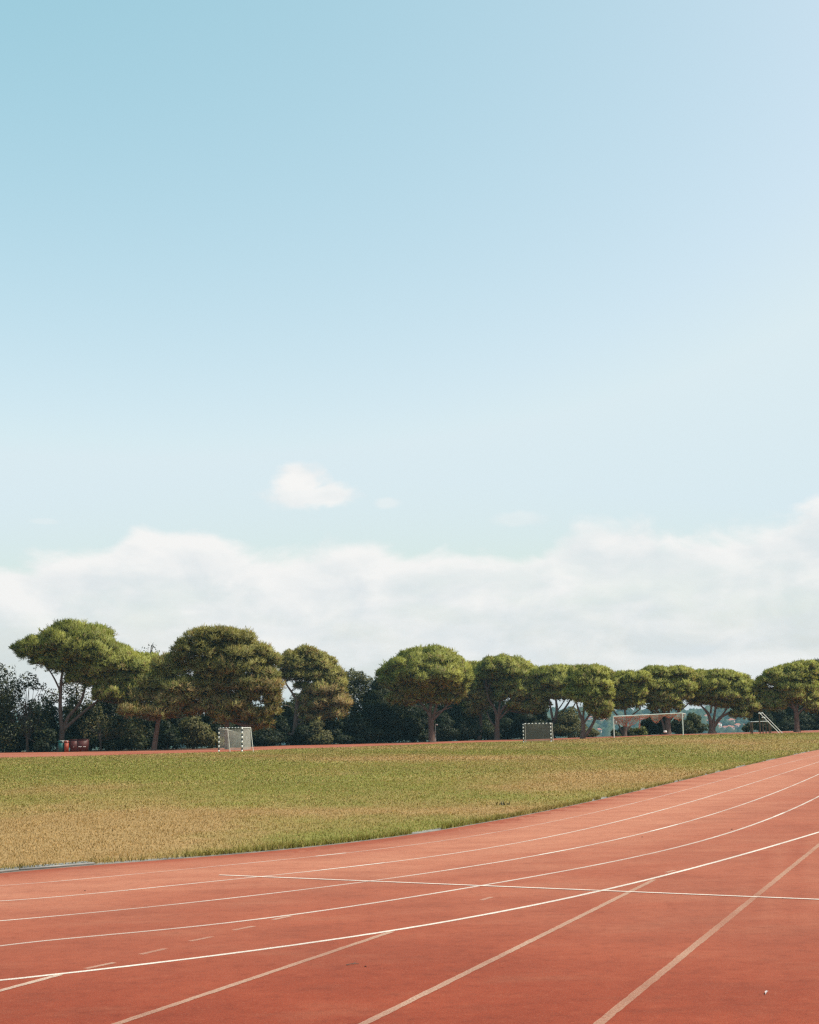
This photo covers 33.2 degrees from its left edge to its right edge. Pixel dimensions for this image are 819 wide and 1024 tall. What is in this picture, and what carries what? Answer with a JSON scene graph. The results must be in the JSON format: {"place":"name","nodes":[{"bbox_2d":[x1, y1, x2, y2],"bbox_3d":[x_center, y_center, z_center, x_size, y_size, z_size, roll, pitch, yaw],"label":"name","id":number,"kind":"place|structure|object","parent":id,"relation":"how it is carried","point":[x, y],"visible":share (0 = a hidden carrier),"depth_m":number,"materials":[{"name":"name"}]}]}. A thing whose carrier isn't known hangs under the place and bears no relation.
{"place":"outdoors","nodes":[
{"label":"outdoors","id":0,"kind":"place"},
{"bbox_2d":[25,727,736,750],"bbox_3d":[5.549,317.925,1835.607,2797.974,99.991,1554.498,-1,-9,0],"label":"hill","id":1,"kind":"structure","parent":0,"point":[735,730],"depth_m":1842.28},
{"bbox_2d":[15,705,814,749],"bbox_3d":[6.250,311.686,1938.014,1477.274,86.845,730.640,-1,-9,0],"label":"woods","id":2,"kind":"object","parent":1,"relation":"on","point":[606,726],"visible":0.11,"depth_m":1937.61,"materials":[{"name":"green plant"}]},
{"bbox_2d":[0,730,809,752],"bbox_3d":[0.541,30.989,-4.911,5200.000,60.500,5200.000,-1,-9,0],"label":"ground","id":3,"kind":"structure","parent":0,"point":[333,744],"depth_m":168.04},
{"bbox_2d":[0,663,24,752],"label":"broadleaf tree","id":4,"kind":"object","parent":3,"relation":"on","point":[6,689],"visible":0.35,"depth_m":145.82,"materials":[{"name":"green plant"}]},
{"bbox_2d":[0,712,31,752],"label":"shrub","id":5,"kind":"object","parent":3,"relation":"on","point":[21,745],"visible":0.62,"depth_m":143.72,"materials":[{"name":"green plant"}]},
{"bbox_2d":[0,664,56,751],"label":"broadleaf tree","id":6,"kind":"object","parent":3,"relation":"on","point":[27,726],"visible":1,"depth_m":142.90,"materials":[{"name":"green plant"}]},
{"bbox_2d":[23,699,40,751],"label":"shrub","id":7,"kind":"object","parent":3,"relation":"on","point":[34,706],"visible":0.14,"depth_m":149.99,"materials":[{"name":"green plant"}]},
{"bbox_2d":[32,724,58,751],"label":"shrub","id":8,"kind":"object","parent":3,"relation":"on","point":[54,738],"visible":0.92,"depth_m":142.21,"materials":[{"name":"green plant"}]},
{"bbox_2d":[29,698,66,750],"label":"shrub","id":9,"kind":"object","parent":3,"relation":"on","point":[55,720],"visible":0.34,"depth_m":148.30,"materials":[{"name":"green plant"}]},
{"bbox_2d":[62,695,80,747],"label":"shrub","id":10,"kind":"object","parent":3,"relation":"on","point":[63,709],"visible":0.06,"depth_m":151.88,"materials":[{"name":"green plant"}]},
{"bbox_2d":[41,682,102,731],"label":"broadleaf tree","id":11,"kind":"object","parent":3,"relation":"on","point":[79,710],"visible":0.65,"depth_m":148.65,"materials":[{"name":"green plant"}]},
{"bbox_2d":[64,719,95,749],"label":"shrub","id":12,"kind":"object","parent":3,"relation":"on","point":[75,733],"visible":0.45,"depth_m":145.94,"materials":[{"name":"green plant"}]},
{"bbox_2d":[8,618,158,751],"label":"pine tree","id":13,"kind":"object","parent":3,"relation":"on","point":[101,662],"visible":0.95,"depth_m":143.76,"materials":[{"name":"green plant"}]},
{"bbox_2d":[66,700,106,750],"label":"shrub","id":14,"kind":"object","parent":3,"relation":"on","point":[85,715],"visible":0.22,"depth_m":149.07,"materials":[{"name":"green plant"}]},
{"bbox_2d":[89,725,120,750],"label":"shrub","id":15,"kind":"object","parent":3,"relation":"on","point":[109,744],"visible":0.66,"depth_m":144.07,"materials":[{"name":"green plant"}]},
{"bbox_2d":[92,701,120,749],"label":"shrub","id":16,"kind":"object","parent":3,"relation":"on","point":[109,708],"visible":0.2,"depth_m":151.06,"materials":[{"name":"green plant"}]},
{"bbox_2d":[77,714,147,750],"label":"broadleaf tree","id":17,"kind":"object","parent":3,"relation":"on","point":[122,732],"visible":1,"depth_m":140.19,"materials":[{"name":"green plant"}]},
{"bbox_2d":[107,713,133,749],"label":"shrub","id":18,"kind":"object","parent":3,"relation":"on","point":[122,720],"visible":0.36,"depth_m":147.45,"materials":[{"name":"green plant"}]},
{"bbox_2d":[116,723,150,750],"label":"shrub","id":19,"kind":"object","parent":3,"relation":"on","point":[137,742],"visible":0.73,"depth_m":143.44,"materials":[{"name":"green plant"}]},
{"bbox_2d":[133,715,154,749],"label":"shrub","id":20,"kind":"object","parent":3,"relation":"on","point":[149,730],"visible":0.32,"depth_m":148.15,"materials":[{"name":"green plant"}]},
{"bbox_2d":[144,720,181,749],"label":"shrub","id":21,"kind":"object","parent":3,"relation":"on","point":[169,734],"visible":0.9,"depth_m":144.21,"materials":[{"name":"green plant"}]},
{"bbox_2d":[154,707,187,748],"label":"shrub","id":22,"kind":"object","parent":3,"relation":"on","point":[175,722],"visible":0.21,"depth_m":149.09,"materials":[{"name":"green plant"}]},
{"bbox_2d":[115,651,233,750],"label":"pine tree","id":23,"kind":"object","parent":3,"relation":"on","point":[173,689],"visible":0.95,"depth_m":137.58,"materials":[{"name":"green plant"}]},
{"bbox_2d":[176,715,224,748],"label":"shrub","id":24,"kind":"object","parent":3,"relation":"on","point":[192,733],"visible":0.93,"depth_m":146.36,"materials":[{"name":"green plant"}]},
{"bbox_2d":[199,712,239,747],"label":"shrub","id":25,"kind":"object","parent":3,"relation":"on","point":[214,726],"visible":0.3,"depth_m":154.01,"materials":[{"name":"green plant"}]},
{"bbox_2d":[169,623,286,748],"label":"pine tree","id":26,"kind":"object","parent":3,"relation":"on","point":[226,658],"visible":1,"depth_m":137.22,"materials":[{"name":"green plant"}]},
{"bbox_2d":[215,722,247,747],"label":"shrub","id":27,"kind":"object","parent":3,"relation":"on","point":[238,741],"visible":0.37,"depth_m":154.31,"materials":[{"name":"green plant"}]},
{"bbox_2d":[236,717,258,746],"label":"shrub","id":28,"kind":"object","parent":3,"relation":"on","point":[253,735],"visible":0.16,"depth_m":160.09,"materials":[{"name":"green plant"}]},
{"bbox_2d":[250,727,281,745],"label":"shrub","id":29,"kind":"object","parent":3,"relation":"on","point":[265,736],"visible":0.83,"depth_m":161.88,"materials":[{"name":"green plant"}]},
{"bbox_2d":[271,715,289,745],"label":"shrub","id":30,"kind":"object","parent":3,"relation":"on","point":[282,729],"visible":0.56,"depth_m":168.07,"materials":[{"name":"green plant"}]},
{"bbox_2d":[270,697,292,744],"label":"shrub","id":31,"kind":"object","parent":3,"relation":"on","point":[276,716],"visible":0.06,"depth_m":173.16,"materials":[{"name":"green plant"}]},
{"bbox_2d":[278,700,301,744],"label":"shrub","id":32,"kind":"object","parent":3,"relation":"on","point":[286,710],"visible":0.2,"depth_m":174.23,"materials":[{"name":"green plant"}]},
{"bbox_2d":[286,724,315,744],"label":"shrub","id":33,"kind":"object","parent":3,"relation":"on","point":[301,734],"visible":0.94,"depth_m":168.93,"materials":[{"name":"green plant"}]},
{"bbox_2d":[277,643,353,744],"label":"pine tree","id":34,"kind":"object","parent":3,"relation":"on","point":[324,695],"visible":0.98,"depth_m":171.42,"materials":[{"name":"green plant"}]},
{"bbox_2d":[306,719,333,744],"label":"shrub","id":35,"kind":"object","parent":3,"relation":"on","point":[323,736],"visible":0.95,"depth_m":169.17,"materials":[{"name":"green plant"}]},
{"bbox_2d":[323,719,355,743],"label":"shrub","id":36,"kind":"object","parent":3,"relation":"on","point":[339,736],"visible":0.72,"depth_m":170.88,"materials":[{"name":"green plant"}]},
{"bbox_2d":[335,713,357,743],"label":"shrub","id":37,"kind":"object","parent":3,"relation":"on","point":[348,720],"visible":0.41,"depth_m":173.48,"materials":[{"name":"green plant"}]},
{"bbox_2d":[339,668,373,720],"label":"broadleaf tree","id":38,"kind":"object","parent":3,"relation":"on","point":[357,682],"visible":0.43,"depth_m":184.70,"materials":[{"name":"green plant"}]},
{"bbox_2d":[344,717,383,743],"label":"shrub","id":39,"kind":"object","parent":3,"relation":"on","point":[365,732],"visible":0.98,"depth_m":171.64,"materials":[{"name":"green plant"}]},
{"bbox_2d":[355,697,401,742],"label":"broadleaf tree","id":40,"kind":"object","parent":3,"relation":"on","point":[374,714],"visible":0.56,"depth_m":176.51,"materials":[{"name":"green plant"}]},
{"bbox_2d":[362,678,404,742],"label":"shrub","id":41,"kind":"object","parent":3,"relation":"on","point":[376,691],"visible":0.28,"depth_m":183.47,"materials":[{"name":"green plant"}]},
{"bbox_2d":[381,706,409,742],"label":"shrub","id":42,"kind":"object","parent":3,"relation":"on","point":[394,720],"visible":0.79,"depth_m":176.88,"materials":[{"name":"green plant"}]},
{"bbox_2d":[391,703,424,741],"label":"shrub","id":43,"kind":"object","parent":3,"relation":"on","point":[405,711],"visible":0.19,"depth_m":183.45,"materials":[{"name":"green plant"}]},
{"bbox_2d":[398,715,427,742],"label":"shrub","id":44,"kind":"object","parent":3,"relation":"on","point":[414,729],"visible":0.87,"depth_m":178.42,"materials":[{"name":"green plant"}]},
{"bbox_2d":[374,643,475,741],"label":"pine tree","id":45,"kind":"object","parent":3,"relation":"on","point":[433,674],"visible":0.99,"depth_m":172.56,"materials":[{"name":"green plant"}]},
{"bbox_2d":[414,705,441,741],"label":"shrub","id":46,"kind":"object","parent":3,"relation":"on","point":[424,718],"visible":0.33,"depth_m":186.23,"materials":[{"name":"green plant"}]},
{"bbox_2d":[434,712,460,741],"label":"shrub","id":47,"kind":"object","parent":3,"relation":"on","point":[447,730],"visible":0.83,"depth_m":185.84,"materials":[{"name":"green plant"}]},
{"bbox_2d":[437,703,474,739],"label":"shrub","id":48,"kind":"object","parent":3,"relation":"on","point":[453,712],"visible":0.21,"depth_m":192.93,"materials":[{"name":"green plant"}]},
{"bbox_2d":[443,716,481,740],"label":"shrub","id":49,"kind":"object","parent":3,"relation":"on","point":[467,729],"visible":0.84,"depth_m":189.36,"materials":[{"name":"green plant"}]},
{"bbox_2d":[465,711,490,739],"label":"shrub","id":50,"kind":"object","parent":3,"relation":"on","point":[484,717],"visible":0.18,"depth_m":198.54,"materials":[{"name":"green plant"}]},
{"bbox_2d":[459,659,498,739],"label":"broadleaf tree","id":51,"kind":"object","parent":3,"relation":"on","point":[475,702],"visible":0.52,"depth_m":192.87,"materials":[{"name":"green plant"}]},
{"bbox_2d":[476,720,503,739],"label":"shrub","id":52,"kind":"object","parent":3,"relation":"on","point":[488,730],"visible":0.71,"depth_m":195.95,"materials":[{"name":"green plant"}]},
{"bbox_2d":[490,700,515,724],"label":"shrub","id":53,"kind":"object","parent":3,"relation":"on","point":[509,715],"visible":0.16,"depth_m":203.57,"materials":[{"name":"green plant"}]},
{"bbox_2d":[491,717,517,739],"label":"shrub","id":54,"kind":"object","parent":3,"relation":"on","point":[507,729],"visible":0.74,"depth_m":196.95,"materials":[{"name":"green plant"}]},
{"bbox_2d":[472,652,552,739],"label":"pine tree","id":55,"kind":"object","parent":3,"relation":"on","point":[505,675],"visible":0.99,"depth_m":189.81,"materials":[{"name":"green plant"}]},
{"bbox_2d":[511,713,544,738],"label":"shrub","id":56,"kind":"object","parent":3,"relation":"on","point":[519,721],"visible":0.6,"depth_m":194.40,"materials":[{"name":"green plant"}]},
{"bbox_2d":[517,708,550,738],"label":"shrub","id":57,"kind":"object","parent":3,"relation":"on","point":[544,717],"visible":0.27,"depth_m":196.05,"materials":[{"name":"green plant"}]},
{"bbox_2d":[533,720,564,738],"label":"shrub","id":58,"kind":"object","parent":3,"relation":"on","point":[546,727],"visible":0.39,"depth_m":188.72,"materials":[{"name":"green plant"}]},
{"bbox_2d":[529,663,575,738],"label":"pine tree","id":59,"kind":"object","parent":3,"relation":"on","point":[553,676],"visible":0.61,"depth_m":188.76,"materials":[{"name":"green plant"}]},
{"bbox_2d":[551,706,587,737],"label":"shrub","id":60,"kind":"object","parent":3,"relation":"on","point":[568,721],"visible":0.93,"depth_m":186.42,"materials":[{"name":"green plant"}]},
{"bbox_2d":[562,662,616,738],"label":"pine tree","id":61,"kind":"object","parent":3,"relation":"on","point":[590,687],"visible":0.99,"depth_m":160.57,"materials":[{"name":"green plant"}]},
{"bbox_2d":[585,728,599,736],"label":"shrub","id":62,"kind":"object","parent":3,"relation":"on","point":[593,732],"visible":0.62,"depth_m":173.76,"materials":[{"name":"green plant"}]},
{"bbox_2d":[617,727,635,735],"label":"shrub","id":63,"kind":"object","parent":3,"relation":"on","point":[630,732],"visible":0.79,"depth_m":166.39,"materials":[{"name":"green plant"}]},
{"bbox_2d":[611,669,652,735],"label":"pine tree","id":64,"kind":"object","parent":3,"relation":"on","point":[631,687],"visible":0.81,"depth_m":165.79,"materials":[{"name":"green plant"}]},
{"bbox_2d":[632,726,648,735],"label":"shrub","id":65,"kind":"object","parent":3,"relation":"on","point":[642,730],"visible":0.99,"depth_m":166.67,"materials":[{"name":"green plant"}]},
{"bbox_2d":[613,713,685,737],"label":"football goal","id":66,"kind":"object","parent":3,"relation":"on","point":[628,718],"visible":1,"depth_m":148.59,"materials":[{"name":"white paint"}]},
{"bbox_2d":[640,717,663,734],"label":"shrub","id":67,"kind":"object","parent":3,"relation":"on","point":[649,725],"visible":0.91,"depth_m":171.74,"materials":[{"name":"green plant"}]},
{"bbox_2d":[647,710,675,734],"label":"shrub","id":68,"kind":"object","parent":3,"relation":"on","point":[673,728],"visible":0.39,"depth_m":172.77,"materials":[{"name":"green plant"}]},
{"bbox_2d":[637,664,699,734],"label":"pine tree","id":69,"kind":"object","parent":3,"relation":"on","point":[671,687],"visible":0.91,"depth_m":167.65,"materials":[{"name":"green plant"}]},
{"bbox_2d":[672,718,692,733],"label":"shrub","id":70,"kind":"object","parent":3,"relation":"on","point":[677,725],"visible":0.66,"depth_m":174.17,"materials":[{"name":"green plant"}]},
{"bbox_2d":[685,720,697,733],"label":"shrub","id":71,"kind":"object","parent":3,"relation":"on","point":[690,723],"visible":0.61,"depth_m":175.46,"materials":[{"name":"green plant"}]},
{"bbox_2d":[685,712,708,733],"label":"shrub","id":72,"kind":"object","parent":3,"relation":"on","point":[695,719],"visible":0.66,"depth_m":180.01,"materials":[{"name":"green plant"}]},
{"bbox_2d":[686,666,763,733],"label":"pine tree","id":73,"kind":"object","parent":3,"relation":"on","point":[726,689],"visible":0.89,"depth_m":169.56,"materials":[{"name":"green plant"}]},
{"bbox_2d":[747,709,775,731],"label":"shrub","id":74,"kind":"object","parent":3,"relation":"on","point":[766,715],"visible":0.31,"depth_m":200.15,"materials":[{"name":"green plant"}]},
{"bbox_2d":[753,718,776,731],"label":"shrub","id":75,"kind":"object","parent":3,"relation":"on","point":[755,725],"visible":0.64,"depth_m":196.44,"materials":[{"name":"green plant"}]},
{"bbox_2d":[750,713,781,733],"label":"climbing frame","id":76,"kind":"object","parent":3,"relation":"on","point":[762,721],"visible":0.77,"depth_m":155.95,"materials":[{"name":"metal"}]},
{"bbox_2d":[769,708,793,729],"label":"shrub","id":77,"kind":"object","parent":3,"relation":"on","point":[778,716],"visible":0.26,"depth_m":202.83,"materials":[{"name":"green plant"}]},
{"bbox_2d":[775,720,793,730],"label":"shrub","id":78,"kind":"object","parent":3,"relation":"on","point":[785,725],"visible":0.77,"depth_m":199.29,"materials":[{"name":"green plant"}]},
{"bbox_2d":[753,658,818,731],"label":"pine tree","id":79,"kind":"object","parent":3,"relation":"on","point":[794,683],"visible":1,"depth_m":169.70,"materials":[{"name":"green plant"}]},
{"bbox_2d":[780,703,801,730],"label":"shrub","id":80,"kind":"object","parent":3,"relation":"on","point":[789,711],"visible":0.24,"depth_m":210.69,"materials":[{"name":"green plant"}]},
{"bbox_2d":[790,712,815,730],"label":"shrub","id":81,"kind":"object","parent":3,"relation":"on","point":[805,720],"visible":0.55,"depth_m":205.40,"materials":[{"name":"green plant"}]},
{"bbox_2d":[806,715,818,729],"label":"shrub","id":82,"kind":"object","parent":3,"relation":"on","point":[815,726],"visible":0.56,"depth_m":206.96,"materials":[{"name":"green plant"}]},
{"bbox_2d":[0,750,818,1023],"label":"running track","id":83,"kind":"structure","parent":0,"point":[599,963],"depth_m":11.41,"materials":[{"name":"red rubber"}]},
{"bbox_2d":[1,974,60,990],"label":"lane line","id":84,"kind":"object","parent":83,"relation":"on","point":[33,981],"visible":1,"depth_m":9.04,"materials":[{"name":"beige paint"}]},
{"bbox_2d":[118,931,392,1023],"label":"lane line","id":85,"kind":"object","parent":83,"relation":"on","point":[376,936],"visible":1,"depth_m":9.01,"materials":[{"name":"beige paint"}]},
{"bbox_2d":[0,776,813,920],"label":"lane line","id":86,"kind":"object","parent":83,"relation":"on","point":[417,874],"visible":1,"depth_m":15.66,"materials":[{"name":"beige paint"}]},
{"bbox_2d":[3,763,813,900],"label":"lane line","id":87,"kind":"object","parent":83,"relation":"on","point":[423,857],"visible":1,"depth_m":18.02,"materials":[{"name":"beige paint"}]},
{"bbox_2d":[0,832,818,980],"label":"lane line","id":88,"kind":"object","parent":83,"relation":"on","point":[401,928],"visible":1,"depth_m":11.16,"materials":[{"name":"beige paint"}]},
{"bbox_2d":[2,796,818,945],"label":"lane line","id":89,"kind":"object","parent":83,"relation":"on","point":[432,893],"visible":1,"depth_m":13.49,"materials":[{"name":"beige paint"}]},
{"bbox_2d":[369,880,651,1018],"bbox_3d":[-0.350,2.788,7.354,0.063,0.001,15.470,-5,-10,22],"label":"lane line","id":90,"kind":"object","parent":83,"relation":"on","point":[525,943],"visible":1,"depth_m":9.20,"materials":[{"name":"beige paint"}]},
{"bbox_2d":[231,875,818,899],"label":"lane line","id":91,"kind":"object","parent":83,"relation":"on","point":[532,887],"visible":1,"depth_m":13.90,"materials":[{"name":"beige paint"}]},
{"bbox_2d":[594,846,817,1022],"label":"lane line","id":92,"kind":"object","parent":83,"relation":"on","point":[692,946],"visible":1,"depth_m":9.75,"materials":[{"name":"beige paint"}]},
{"bbox_2d":[0,732,818,869],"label":"infield","id":93,"kind":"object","parent":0,"point":[219,846],"visible":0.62,"depth_m":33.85,"materials":[{"name":"plant"}]},
{"bbox_2d":[218,727,253,751],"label":"handball goal","id":94,"kind":"object","parent":93,"relation":"on","point":[243,738],"visible":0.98,"depth_m":117.23,"materials":[{"name":"white paint"}]},
{"bbox_2d":[0,750,814,872],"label":"kerb","id":95,"kind":"structure","parent":93,"relation":"on","point":[417,832],"depth_m":19.17,"materials":[{"name":"grey concrete"}]},
{"bbox_2d":[12,861,94,869],"bbox_3d":[-4.389,4.364,16.970,0.984,0.024,0.240,6,-12,-39],"label":"drain grating","id":96,"kind":"object","parent":95,"relation":"on","point":[56,865],"visible":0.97,"depth_m":16.91,"materials":[{"name":"metal"}]},
{"bbox_2d":[523,723,552,741],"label":"handball goal","id":97,"kind":"object","parent":93,"relation":"on","point":[548,733],"visible":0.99,"depth_m":148.59,"materials":[{"name":"white paint"}]},
{"bbox_2d":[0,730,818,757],"bbox_3d":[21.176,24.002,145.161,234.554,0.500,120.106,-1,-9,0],"label":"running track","id":98,"kind":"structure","parent":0,"point":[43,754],"depth_m":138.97,"materials":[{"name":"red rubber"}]},
{"bbox_2d":[58,740,63,751],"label":"litter bin","id":99,"kind":"object","parent":98,"relation":"on","point":[60,745],"visible":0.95,"depth_m":138.27,"materials":[{"name":"teal plastic"}]},
{"bbox_2d":[70,739,77,751],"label":"storage box","id":100,"kind":"object","parent":98,"relation":"on","point":[73,744],"visible":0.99,"depth_m":138.61,"materials":[{"name":"red metal"}]},
{"bbox_2d":[70,741,76,750],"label":"door","id":101,"kind":"structure","parent":100,"relation":"in","point":[73,744],"depth_m":138.57,"materials":[{"name":"red metal"}]},
{"bbox_2d":[77,739,88,751],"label":"storage box","id":102,"kind":"object","parent":98,"relation":"on","point":[82,744],"visible":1,"depth_m":138.63,"materials":[{"name":"red metal"}]},
{"bbox_2d":[78,740,86,750],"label":"door","id":103,"kind":"structure","parent":102,"relation":"in","point":[82,743],"depth_m":138.60,"materials":[{"name":"red metal"}]},
{"bbox_2d":[0,0,818,717],"label":"sky","id":104,"kind":"structure","parent":0,"point":[361,332],"materials":[{"name":"blue"}]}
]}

